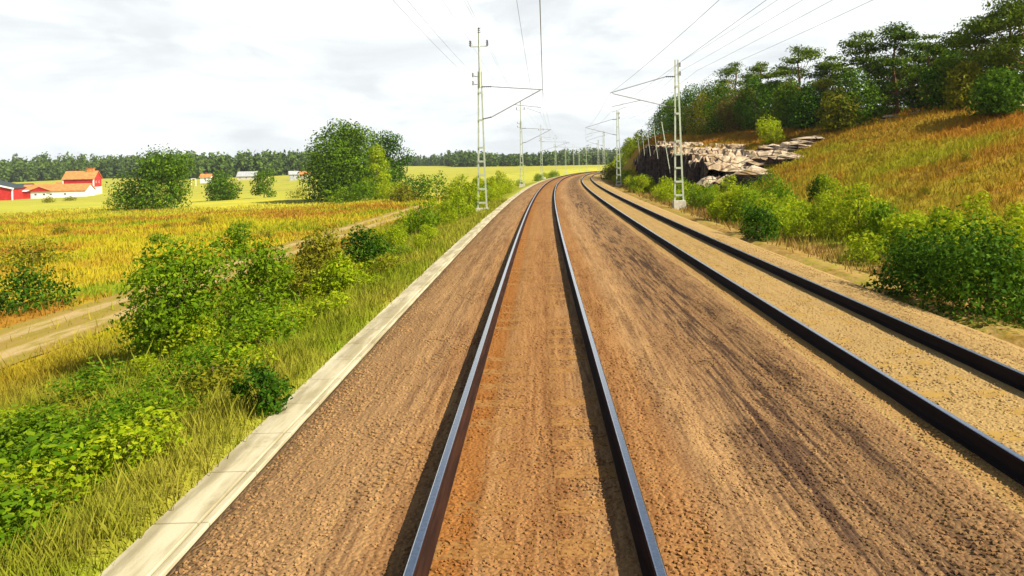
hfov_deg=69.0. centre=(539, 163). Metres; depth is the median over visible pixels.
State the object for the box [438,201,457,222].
scrub
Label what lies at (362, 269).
scrub
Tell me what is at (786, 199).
scrub
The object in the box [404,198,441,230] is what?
scrub
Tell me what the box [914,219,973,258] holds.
scrub
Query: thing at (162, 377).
scrub
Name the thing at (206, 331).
scrub
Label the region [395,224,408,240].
scrub
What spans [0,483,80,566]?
scrub
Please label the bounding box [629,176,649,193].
scrub
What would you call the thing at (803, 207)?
scrub
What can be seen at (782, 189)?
scrub
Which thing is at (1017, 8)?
pine tree
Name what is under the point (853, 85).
broadleaf tree
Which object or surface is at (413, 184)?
hedge bush
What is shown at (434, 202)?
scrub
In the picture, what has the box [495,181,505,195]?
scrub
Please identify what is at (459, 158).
woods
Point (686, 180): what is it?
scrub
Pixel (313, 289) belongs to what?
scrub
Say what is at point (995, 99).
bush
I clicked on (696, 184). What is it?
scrub
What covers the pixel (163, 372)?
scrub
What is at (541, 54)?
catenary wire
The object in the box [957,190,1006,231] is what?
scrub
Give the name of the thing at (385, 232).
scrub
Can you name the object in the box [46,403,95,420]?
scrub
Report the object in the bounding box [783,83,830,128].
broadleaf tree
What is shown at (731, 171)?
rock slab
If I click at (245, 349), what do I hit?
scrub
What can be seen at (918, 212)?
scrub
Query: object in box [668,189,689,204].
scrub
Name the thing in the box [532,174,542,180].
scrub
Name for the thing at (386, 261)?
scrub
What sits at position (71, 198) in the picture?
meadow shrub
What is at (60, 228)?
scrub
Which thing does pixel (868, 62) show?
pine tree
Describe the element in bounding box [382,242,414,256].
scrub
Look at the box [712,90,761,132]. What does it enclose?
broadleaf tree
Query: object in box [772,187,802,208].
scrub
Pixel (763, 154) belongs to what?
rock slab
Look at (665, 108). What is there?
broadleaf tree
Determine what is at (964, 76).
bush
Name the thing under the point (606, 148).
woods
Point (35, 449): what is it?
scrub
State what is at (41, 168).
woods
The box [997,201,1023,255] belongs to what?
scrub
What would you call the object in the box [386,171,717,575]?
railway track
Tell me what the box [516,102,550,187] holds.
catenary mast
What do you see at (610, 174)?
scrub
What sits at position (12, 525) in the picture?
scrub
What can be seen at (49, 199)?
meadow shrub
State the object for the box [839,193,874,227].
scrub
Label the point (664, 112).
broadleaf tree
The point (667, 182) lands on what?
scrub
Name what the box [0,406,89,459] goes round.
scrub
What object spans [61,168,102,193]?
barn
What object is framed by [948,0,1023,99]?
pine tree
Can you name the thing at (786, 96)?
broadleaf tree
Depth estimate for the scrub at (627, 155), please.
133.64 m
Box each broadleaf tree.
[642,111,667,138]
[653,96,686,134]
[656,94,683,131]
[664,88,702,134]
[676,82,701,127]
[676,90,725,133]
[685,77,718,124]
[694,79,735,134]
[704,80,735,124]
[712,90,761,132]
[722,86,762,122]
[729,73,777,130]
[769,76,818,129]
[771,80,802,122]
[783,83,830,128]
[798,75,836,122]
[814,84,869,130]
[826,65,890,126]
[853,53,918,111]
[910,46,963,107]
[914,50,961,111]
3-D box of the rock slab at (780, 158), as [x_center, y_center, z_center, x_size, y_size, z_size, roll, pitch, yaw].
[19.304,-0.355,57.917,3.082,1.046,2.087,-1,0,0]
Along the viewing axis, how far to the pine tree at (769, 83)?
89.58 m
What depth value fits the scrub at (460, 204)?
41.07 m
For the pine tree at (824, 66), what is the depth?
85.22 m
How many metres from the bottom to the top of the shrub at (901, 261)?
1.714 m
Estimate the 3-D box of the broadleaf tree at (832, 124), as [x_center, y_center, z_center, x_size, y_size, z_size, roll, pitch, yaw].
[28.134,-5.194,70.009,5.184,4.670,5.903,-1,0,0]
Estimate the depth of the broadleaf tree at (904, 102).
78.67 m
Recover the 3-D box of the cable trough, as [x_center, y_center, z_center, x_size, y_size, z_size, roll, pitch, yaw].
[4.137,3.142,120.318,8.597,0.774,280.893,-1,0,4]
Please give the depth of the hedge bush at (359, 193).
107.58 m
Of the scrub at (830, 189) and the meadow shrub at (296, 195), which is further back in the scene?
the meadow shrub at (296, 195)
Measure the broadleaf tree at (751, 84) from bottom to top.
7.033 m
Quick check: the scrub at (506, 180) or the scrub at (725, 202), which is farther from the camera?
the scrub at (506, 180)
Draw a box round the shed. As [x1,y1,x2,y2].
[24,183,95,198]
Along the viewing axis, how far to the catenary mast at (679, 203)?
46.48 m
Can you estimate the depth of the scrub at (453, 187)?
55.84 m
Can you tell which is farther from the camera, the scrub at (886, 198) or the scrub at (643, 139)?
the scrub at (643, 139)
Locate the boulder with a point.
(887, 116)
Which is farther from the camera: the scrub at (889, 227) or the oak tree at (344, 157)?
the oak tree at (344, 157)
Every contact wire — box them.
[539,0,582,152]
[595,0,765,151]
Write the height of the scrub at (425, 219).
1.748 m
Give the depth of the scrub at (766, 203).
29.27 m
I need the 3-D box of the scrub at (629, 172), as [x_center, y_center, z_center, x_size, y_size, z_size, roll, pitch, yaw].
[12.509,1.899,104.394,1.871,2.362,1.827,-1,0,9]
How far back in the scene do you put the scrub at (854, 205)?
26.78 m
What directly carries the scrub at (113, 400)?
on the ground at (282, 187)
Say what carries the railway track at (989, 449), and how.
on the track bed at (668, 229)
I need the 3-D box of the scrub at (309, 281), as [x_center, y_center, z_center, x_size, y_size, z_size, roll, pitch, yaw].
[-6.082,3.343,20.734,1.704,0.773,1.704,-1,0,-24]
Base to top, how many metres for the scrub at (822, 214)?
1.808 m
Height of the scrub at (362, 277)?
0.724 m
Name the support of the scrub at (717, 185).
on the ground at (282, 187)
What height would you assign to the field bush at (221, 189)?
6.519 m
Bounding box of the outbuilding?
[22,190,30,198]
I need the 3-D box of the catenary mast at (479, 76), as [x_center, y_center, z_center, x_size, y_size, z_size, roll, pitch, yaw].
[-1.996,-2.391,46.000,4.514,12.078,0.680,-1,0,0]
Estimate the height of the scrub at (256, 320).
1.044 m
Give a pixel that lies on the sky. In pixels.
(103, 78)
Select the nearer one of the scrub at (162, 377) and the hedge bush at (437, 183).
the scrub at (162, 377)
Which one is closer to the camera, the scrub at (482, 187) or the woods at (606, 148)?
the scrub at (482, 187)
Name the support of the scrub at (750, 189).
on the ground at (282, 187)
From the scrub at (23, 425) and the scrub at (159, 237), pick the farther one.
the scrub at (159, 237)
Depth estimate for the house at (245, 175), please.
376.91 m
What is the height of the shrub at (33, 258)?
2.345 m
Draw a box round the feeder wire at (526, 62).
[517,4,609,151]
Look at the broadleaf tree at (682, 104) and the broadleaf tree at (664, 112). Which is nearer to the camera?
the broadleaf tree at (682, 104)
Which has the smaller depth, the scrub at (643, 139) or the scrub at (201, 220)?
the scrub at (201, 220)
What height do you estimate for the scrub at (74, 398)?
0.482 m
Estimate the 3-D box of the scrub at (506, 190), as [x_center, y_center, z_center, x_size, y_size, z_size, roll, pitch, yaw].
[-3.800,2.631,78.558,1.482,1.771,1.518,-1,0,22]
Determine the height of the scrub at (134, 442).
0.674 m
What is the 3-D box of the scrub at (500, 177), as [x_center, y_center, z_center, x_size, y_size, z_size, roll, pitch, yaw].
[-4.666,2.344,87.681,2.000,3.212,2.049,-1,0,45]
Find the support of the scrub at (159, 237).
on the ground at (282, 187)
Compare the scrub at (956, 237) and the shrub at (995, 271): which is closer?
the shrub at (995, 271)
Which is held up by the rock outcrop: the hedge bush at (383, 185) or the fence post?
the fence post
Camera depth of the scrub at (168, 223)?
66.55 m
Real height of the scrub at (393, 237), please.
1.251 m
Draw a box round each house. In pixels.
[199,173,212,182]
[236,171,257,179]
[288,171,298,180]
[299,171,310,179]
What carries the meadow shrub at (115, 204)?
on the ground at (282, 187)
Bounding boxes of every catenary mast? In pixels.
[469,28,541,210]
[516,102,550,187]
[538,129,568,179]
[585,111,621,186]
[587,132,605,177]
[610,60,686,208]
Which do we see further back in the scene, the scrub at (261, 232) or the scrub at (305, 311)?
the scrub at (261, 232)
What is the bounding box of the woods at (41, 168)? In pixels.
[0,146,323,181]
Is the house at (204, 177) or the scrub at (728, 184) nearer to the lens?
the scrub at (728, 184)
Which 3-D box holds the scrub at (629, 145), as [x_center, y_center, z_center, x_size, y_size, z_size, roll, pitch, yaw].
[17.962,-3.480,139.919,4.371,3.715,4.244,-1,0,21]
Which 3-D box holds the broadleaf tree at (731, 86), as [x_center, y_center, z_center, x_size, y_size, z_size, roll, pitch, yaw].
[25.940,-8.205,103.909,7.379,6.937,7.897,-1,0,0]
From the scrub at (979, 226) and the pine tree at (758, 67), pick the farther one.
the pine tree at (758, 67)
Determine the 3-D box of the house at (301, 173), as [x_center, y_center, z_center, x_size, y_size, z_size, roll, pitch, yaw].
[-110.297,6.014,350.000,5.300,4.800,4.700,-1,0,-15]
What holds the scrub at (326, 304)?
on the ground at (282, 187)
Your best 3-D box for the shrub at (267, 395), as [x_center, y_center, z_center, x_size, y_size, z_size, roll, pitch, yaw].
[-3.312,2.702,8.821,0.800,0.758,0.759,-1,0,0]
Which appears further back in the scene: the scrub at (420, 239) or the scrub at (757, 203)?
the scrub at (757, 203)
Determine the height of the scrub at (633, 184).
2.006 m
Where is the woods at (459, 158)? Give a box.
[389,147,624,166]
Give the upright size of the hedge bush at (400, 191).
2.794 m
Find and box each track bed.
[166,171,1023,575]
[579,172,1023,517]
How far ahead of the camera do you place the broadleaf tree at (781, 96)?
81.76 m
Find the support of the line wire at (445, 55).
attached to the catenary mast at (479, 76)
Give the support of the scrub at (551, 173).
on the ground at (282, 187)
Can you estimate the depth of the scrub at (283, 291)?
20.72 m
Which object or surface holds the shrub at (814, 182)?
on the ground at (282, 187)
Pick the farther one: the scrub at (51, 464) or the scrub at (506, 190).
the scrub at (506, 190)
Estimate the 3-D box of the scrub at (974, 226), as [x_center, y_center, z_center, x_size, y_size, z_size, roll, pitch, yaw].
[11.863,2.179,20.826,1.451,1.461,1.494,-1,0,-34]
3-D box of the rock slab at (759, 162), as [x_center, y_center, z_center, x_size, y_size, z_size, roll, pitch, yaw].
[17.567,0.150,60.002,3.179,1.447,2.541,-1,0,0]
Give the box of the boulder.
[880,115,897,120]
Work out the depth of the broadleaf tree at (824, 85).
77.64 m
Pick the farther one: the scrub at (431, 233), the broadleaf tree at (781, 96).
the broadleaf tree at (781, 96)
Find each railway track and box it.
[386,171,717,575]
[581,171,1023,485]
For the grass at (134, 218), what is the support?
on the ground at (282, 187)
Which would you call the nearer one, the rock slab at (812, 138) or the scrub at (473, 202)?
the scrub at (473, 202)
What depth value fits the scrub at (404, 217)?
42.05 m
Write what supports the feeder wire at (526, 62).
attached to the catenary mast at (479, 76)
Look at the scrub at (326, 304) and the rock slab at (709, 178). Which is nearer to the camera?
the scrub at (326, 304)
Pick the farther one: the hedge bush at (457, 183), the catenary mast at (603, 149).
the catenary mast at (603, 149)
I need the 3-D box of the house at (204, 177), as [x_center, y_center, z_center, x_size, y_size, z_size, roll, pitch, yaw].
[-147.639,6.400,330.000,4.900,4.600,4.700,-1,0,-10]
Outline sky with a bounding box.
[0,0,1023,163]
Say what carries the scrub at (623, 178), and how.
on the ground at (282, 187)
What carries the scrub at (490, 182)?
on the ground at (282, 187)
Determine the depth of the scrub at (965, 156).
36.13 m
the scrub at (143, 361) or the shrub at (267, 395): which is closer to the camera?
the shrub at (267, 395)
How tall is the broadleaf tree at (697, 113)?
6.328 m
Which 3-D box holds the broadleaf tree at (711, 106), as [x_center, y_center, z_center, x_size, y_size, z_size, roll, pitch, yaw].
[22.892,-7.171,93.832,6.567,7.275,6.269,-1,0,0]
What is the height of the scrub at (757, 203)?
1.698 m
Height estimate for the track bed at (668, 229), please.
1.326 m
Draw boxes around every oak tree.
[291,118,398,200]
[368,129,416,187]
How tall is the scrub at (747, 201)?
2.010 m
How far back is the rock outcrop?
72.62 m
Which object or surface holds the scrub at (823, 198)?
on the ground at (282, 187)
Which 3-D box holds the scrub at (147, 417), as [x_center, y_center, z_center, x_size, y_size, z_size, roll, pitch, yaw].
[-4.425,2.988,8.205,1.064,0.645,1.033,-1,0,-15]
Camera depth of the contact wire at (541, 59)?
21.62 m
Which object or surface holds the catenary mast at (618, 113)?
on the ground at (282, 187)
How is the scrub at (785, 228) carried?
on the ground at (282, 187)
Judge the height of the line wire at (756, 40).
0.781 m
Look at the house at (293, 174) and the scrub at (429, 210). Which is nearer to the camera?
the scrub at (429, 210)
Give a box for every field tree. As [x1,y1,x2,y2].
[102,143,198,210]
[249,167,276,197]
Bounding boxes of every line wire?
[393,0,550,147]
[619,0,776,112]
[620,0,801,116]
[623,0,831,118]
[634,0,871,116]
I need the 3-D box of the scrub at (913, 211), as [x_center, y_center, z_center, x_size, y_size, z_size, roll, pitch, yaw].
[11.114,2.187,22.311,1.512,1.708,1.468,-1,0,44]
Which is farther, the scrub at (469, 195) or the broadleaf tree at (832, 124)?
the broadleaf tree at (832, 124)
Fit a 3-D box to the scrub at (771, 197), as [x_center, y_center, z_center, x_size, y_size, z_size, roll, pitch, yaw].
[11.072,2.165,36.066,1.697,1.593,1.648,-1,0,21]
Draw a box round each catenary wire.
[540,6,594,150]
[585,0,718,132]
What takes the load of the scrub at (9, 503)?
on the ground at (282, 187)
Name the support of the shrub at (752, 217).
on the ground at (282, 187)
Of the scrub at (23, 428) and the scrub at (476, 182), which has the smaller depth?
the scrub at (23, 428)
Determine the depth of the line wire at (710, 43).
36.13 m
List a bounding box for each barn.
[0,180,26,200]
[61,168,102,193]
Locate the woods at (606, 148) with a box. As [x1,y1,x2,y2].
[583,142,624,151]
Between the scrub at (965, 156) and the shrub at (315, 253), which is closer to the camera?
the shrub at (315, 253)
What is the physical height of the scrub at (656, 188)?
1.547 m
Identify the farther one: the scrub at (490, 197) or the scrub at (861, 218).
the scrub at (490, 197)
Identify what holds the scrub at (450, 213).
on the ground at (282, 187)
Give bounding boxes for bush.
[201,169,243,200]
[326,184,364,202]
[347,177,383,201]
[376,179,401,199]
[387,182,417,202]
[396,173,432,197]
[414,170,449,199]
[444,174,466,194]
[940,60,991,109]
[962,65,1023,115]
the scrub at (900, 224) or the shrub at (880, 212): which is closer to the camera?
the scrub at (900, 224)
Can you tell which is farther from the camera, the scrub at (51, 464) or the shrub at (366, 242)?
the shrub at (366, 242)
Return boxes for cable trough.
[98,176,558,575]
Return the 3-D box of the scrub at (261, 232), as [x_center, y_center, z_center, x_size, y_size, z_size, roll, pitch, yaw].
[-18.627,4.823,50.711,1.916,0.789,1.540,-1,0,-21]
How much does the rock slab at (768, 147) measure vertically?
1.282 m
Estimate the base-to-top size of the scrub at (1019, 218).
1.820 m
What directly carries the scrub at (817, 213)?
on the ground at (282, 187)
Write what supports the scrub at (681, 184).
on the ground at (282, 187)
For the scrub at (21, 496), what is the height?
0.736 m
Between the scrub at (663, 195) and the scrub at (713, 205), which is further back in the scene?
the scrub at (663, 195)
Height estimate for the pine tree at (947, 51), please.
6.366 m
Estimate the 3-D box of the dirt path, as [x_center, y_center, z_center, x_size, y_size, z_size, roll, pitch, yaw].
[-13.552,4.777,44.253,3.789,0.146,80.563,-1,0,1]
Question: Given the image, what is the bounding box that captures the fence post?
[661,122,670,172]
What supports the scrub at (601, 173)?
on the ground at (282, 187)
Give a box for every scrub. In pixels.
[0,401,67,461]
[0,401,91,465]
[0,405,35,422]
[0,405,99,480]
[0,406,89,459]
[0,409,33,421]
[0,421,128,499]
[0,458,107,528]
[0,472,85,548]
[0,472,113,525]
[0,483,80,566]
[0,486,34,560]
[0,494,53,536]
[13,441,126,497]
[38,356,145,409]
[42,401,169,481]
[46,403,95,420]
[51,224,73,234]
[51,388,105,409]
[68,416,192,484]
[72,391,137,428]
[84,402,190,467]
[110,367,188,413]
[113,377,211,431]
[125,353,173,377]
[128,363,183,388]
[148,231,170,243]
[155,317,219,355]
[159,221,174,227]
[161,339,224,375]
[164,336,269,399]
[166,357,253,406]
[193,214,212,223]
[193,341,281,377]
[209,301,309,358]
[219,313,250,336]
[220,317,280,353]
[237,221,255,227]
[239,308,277,331]
[256,229,280,236]
[263,303,319,336]
[277,285,294,299]
[292,271,322,297]
[298,290,355,323]
[300,280,337,303]
[337,268,384,291]
[351,262,369,278]
[359,258,375,272]
[365,252,404,274]
[368,256,405,269]
[372,230,394,251]
[380,224,409,250]
[381,228,405,255]
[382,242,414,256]
[392,208,416,227]
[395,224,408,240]
[402,205,438,234]
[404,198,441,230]
[413,233,430,247]
[419,223,438,234]
[419,227,441,237]
[421,228,435,241]
[425,197,441,217]
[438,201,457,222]
[438,210,457,224]
[439,198,455,216]
[441,184,463,202]
[448,190,476,218]
[455,181,480,214]
[466,193,481,208]
[468,180,492,196]
[470,176,483,193]
[479,188,497,201]
[484,177,502,197]
[495,170,507,188]
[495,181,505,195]
[498,176,516,191]
[499,180,510,194]
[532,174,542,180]
[548,170,556,177]
[599,162,618,179]
[601,165,618,179]
[611,155,624,170]
[615,173,630,183]
[620,137,637,157]
[622,169,632,181]
[622,175,633,185]
[623,137,641,152]
[627,176,647,189]
[629,173,652,192]
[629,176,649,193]
[632,129,653,145]
[639,180,654,192]
[650,183,660,196]
[652,183,673,201]
[658,176,679,199]
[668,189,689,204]
[673,177,691,193]
[673,180,691,191]
[677,182,700,206]
[684,182,702,198]
[690,179,717,205]
[694,186,718,208]
[703,189,718,204]
[706,193,731,215]
[707,188,737,222]
[711,183,719,194]
[715,191,741,223]
[716,174,736,193]
[719,184,755,221]
[723,187,758,224]
[737,178,760,209]
[740,195,790,236]
[749,192,782,213]
[752,166,785,193]
[752,197,784,223]
[756,177,797,201]
[765,205,808,240]
[769,194,794,210]
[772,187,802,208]
[775,199,811,226]
[782,199,815,232]
[805,196,841,229]
[808,193,841,230]
[810,175,844,207]
[810,197,856,238]
[835,181,876,237]
[838,229,890,267]
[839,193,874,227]
[850,197,893,234]
[871,211,930,253]
[879,197,898,209]
[880,209,931,254]
[880,214,930,256]
[888,210,941,237]
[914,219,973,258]
[919,186,931,194]
[923,204,973,270]
[925,211,1003,270]
[952,215,990,244]
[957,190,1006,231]
[961,151,972,161]
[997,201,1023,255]
[1004,208,1023,270]
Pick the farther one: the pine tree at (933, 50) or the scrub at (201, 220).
the pine tree at (933, 50)
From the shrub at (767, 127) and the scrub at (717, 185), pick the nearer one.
the scrub at (717, 185)
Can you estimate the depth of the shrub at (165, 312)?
15.16 m
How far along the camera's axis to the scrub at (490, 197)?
57.94 m
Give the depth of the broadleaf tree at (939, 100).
65.72 m
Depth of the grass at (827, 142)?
43.31 m
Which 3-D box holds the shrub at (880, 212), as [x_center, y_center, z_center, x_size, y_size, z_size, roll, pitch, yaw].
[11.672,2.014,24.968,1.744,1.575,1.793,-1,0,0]
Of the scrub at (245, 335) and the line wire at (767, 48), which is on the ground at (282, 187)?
the scrub at (245, 335)
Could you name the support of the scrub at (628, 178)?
on the ground at (282, 187)
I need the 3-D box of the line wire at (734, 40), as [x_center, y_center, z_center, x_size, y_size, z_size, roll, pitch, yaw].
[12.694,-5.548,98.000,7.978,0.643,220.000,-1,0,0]
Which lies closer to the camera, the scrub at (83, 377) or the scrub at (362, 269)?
the scrub at (83, 377)
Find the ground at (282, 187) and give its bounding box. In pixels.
[0,111,1023,575]
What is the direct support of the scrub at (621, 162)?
on the ground at (282, 187)
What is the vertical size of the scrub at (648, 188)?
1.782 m
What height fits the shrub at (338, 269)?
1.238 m
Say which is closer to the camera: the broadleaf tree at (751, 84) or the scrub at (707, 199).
the scrub at (707, 199)
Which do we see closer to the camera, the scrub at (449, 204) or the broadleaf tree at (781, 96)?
the scrub at (449, 204)
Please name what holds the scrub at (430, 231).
on the ground at (282, 187)
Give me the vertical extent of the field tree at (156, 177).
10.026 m
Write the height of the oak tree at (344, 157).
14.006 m
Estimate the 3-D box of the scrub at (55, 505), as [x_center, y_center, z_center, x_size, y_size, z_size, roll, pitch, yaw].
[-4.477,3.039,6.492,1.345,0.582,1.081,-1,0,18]
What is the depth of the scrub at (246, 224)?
61.12 m
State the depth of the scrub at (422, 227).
31.67 m
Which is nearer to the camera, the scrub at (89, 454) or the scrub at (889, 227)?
the scrub at (89, 454)
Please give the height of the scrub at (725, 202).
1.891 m
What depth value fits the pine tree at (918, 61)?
83.20 m
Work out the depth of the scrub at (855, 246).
21.26 m
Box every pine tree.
[711,61,759,96]
[736,61,779,109]
[750,80,788,120]
[764,44,839,106]
[808,54,849,93]
[825,30,910,117]
[860,21,942,114]
[898,34,949,108]
[899,56,930,106]
[918,15,1023,104]
[926,48,966,94]
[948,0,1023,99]
[963,0,1023,95]
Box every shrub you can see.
[0,235,88,268]
[0,258,81,315]
[42,196,56,202]
[62,196,77,200]
[101,196,135,208]
[102,233,258,360]
[209,220,251,259]
[210,233,305,329]
[224,360,294,415]
[278,225,361,297]
[285,188,307,198]
[310,252,360,293]
[332,224,396,269]
[738,203,782,241]
[755,114,787,143]
[805,173,835,199]
[859,200,906,241]
[860,221,967,301]
[888,204,1023,330]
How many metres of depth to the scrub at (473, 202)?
50.26 m
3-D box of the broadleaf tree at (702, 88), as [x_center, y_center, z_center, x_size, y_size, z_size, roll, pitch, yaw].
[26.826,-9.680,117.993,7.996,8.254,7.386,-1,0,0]
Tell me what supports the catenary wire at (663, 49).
attached to the catenary mast at (679, 203)
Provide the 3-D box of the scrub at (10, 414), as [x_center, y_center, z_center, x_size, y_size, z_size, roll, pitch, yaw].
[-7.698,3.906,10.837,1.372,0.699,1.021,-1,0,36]
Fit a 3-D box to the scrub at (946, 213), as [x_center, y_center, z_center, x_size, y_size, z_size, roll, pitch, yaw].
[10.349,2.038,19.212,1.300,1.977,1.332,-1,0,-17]
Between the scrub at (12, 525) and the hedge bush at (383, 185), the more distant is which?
the hedge bush at (383, 185)
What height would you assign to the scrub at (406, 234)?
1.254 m
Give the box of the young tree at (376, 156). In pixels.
[362,143,391,198]
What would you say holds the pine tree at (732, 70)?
on the ground at (282, 187)
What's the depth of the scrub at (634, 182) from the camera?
72.58 m
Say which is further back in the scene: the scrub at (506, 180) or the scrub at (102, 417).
the scrub at (506, 180)
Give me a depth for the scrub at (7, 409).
11.46 m
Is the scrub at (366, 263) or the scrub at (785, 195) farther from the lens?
the scrub at (785, 195)
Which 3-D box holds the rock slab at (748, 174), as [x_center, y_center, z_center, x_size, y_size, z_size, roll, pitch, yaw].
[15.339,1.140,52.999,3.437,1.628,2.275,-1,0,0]
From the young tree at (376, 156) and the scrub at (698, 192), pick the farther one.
the young tree at (376, 156)
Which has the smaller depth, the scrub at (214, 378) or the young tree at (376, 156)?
the scrub at (214, 378)
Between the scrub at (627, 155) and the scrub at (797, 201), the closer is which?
the scrub at (797, 201)
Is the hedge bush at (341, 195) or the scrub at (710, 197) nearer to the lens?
the scrub at (710, 197)
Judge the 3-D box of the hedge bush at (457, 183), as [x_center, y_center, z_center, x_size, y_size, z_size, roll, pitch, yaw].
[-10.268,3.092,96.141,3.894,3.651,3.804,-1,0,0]
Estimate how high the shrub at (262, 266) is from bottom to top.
2.266 m
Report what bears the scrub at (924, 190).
on the ground at (282, 187)
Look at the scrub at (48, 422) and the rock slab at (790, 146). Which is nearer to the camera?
the scrub at (48, 422)
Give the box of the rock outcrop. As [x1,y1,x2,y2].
[634,138,766,187]
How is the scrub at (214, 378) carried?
on the ground at (282, 187)
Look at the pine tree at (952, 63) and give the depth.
62.90 m
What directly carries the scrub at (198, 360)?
on the ground at (282, 187)
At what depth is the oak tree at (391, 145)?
139.40 m
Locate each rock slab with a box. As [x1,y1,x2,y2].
[697,176,720,188]
[706,174,732,192]
[724,165,768,175]
[731,168,772,186]
[742,156,773,167]
[747,150,788,158]
[755,144,779,150]
[766,152,803,163]
[776,141,815,151]
[791,136,824,141]
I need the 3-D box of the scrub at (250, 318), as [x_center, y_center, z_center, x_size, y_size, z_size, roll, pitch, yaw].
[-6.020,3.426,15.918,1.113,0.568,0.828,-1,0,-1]
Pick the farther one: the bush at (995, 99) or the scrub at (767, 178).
the bush at (995, 99)
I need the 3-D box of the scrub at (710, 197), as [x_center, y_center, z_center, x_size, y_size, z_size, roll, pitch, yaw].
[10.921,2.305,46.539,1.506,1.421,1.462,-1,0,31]
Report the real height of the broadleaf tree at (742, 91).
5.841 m
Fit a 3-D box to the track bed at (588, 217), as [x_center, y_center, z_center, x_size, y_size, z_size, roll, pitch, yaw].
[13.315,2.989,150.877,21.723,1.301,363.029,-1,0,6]
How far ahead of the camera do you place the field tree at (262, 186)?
149.58 m
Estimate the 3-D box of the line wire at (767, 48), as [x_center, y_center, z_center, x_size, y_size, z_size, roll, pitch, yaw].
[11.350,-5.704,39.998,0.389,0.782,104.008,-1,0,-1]
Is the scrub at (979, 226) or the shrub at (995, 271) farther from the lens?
the scrub at (979, 226)
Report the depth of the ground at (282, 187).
36.58 m
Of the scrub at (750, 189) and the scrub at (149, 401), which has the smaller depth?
the scrub at (149, 401)
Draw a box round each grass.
[0,193,448,380]
[0,197,506,575]
[606,103,1023,325]
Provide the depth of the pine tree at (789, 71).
86.70 m
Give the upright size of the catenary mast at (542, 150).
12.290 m
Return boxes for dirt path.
[0,205,434,368]
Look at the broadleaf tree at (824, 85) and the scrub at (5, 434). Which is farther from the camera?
the broadleaf tree at (824, 85)
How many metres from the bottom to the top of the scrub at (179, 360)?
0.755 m
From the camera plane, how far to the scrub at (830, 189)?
34.09 m
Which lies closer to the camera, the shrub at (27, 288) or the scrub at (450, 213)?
the shrub at (27, 288)
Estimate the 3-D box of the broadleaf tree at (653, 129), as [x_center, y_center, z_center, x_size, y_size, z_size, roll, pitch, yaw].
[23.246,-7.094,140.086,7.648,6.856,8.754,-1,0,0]
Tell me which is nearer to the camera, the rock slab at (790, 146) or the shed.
the rock slab at (790, 146)
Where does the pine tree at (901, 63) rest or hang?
on the ground at (282, 187)
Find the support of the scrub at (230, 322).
on the ground at (282, 187)
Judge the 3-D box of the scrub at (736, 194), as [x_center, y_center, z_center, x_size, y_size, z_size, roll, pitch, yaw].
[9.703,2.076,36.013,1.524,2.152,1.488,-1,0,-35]
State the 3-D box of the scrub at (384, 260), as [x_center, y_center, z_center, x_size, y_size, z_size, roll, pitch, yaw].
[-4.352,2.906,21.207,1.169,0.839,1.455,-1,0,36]
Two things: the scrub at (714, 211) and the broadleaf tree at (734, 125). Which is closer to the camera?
the scrub at (714, 211)
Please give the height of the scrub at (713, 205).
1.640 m
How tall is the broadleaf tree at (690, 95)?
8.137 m
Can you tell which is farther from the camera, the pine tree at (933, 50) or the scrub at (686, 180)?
the pine tree at (933, 50)
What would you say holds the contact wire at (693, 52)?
hanging from the catenary mast at (679, 203)
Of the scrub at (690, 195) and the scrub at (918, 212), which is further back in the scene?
the scrub at (690, 195)
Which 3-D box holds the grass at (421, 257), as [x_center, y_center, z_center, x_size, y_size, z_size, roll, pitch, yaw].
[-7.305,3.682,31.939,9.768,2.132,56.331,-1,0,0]

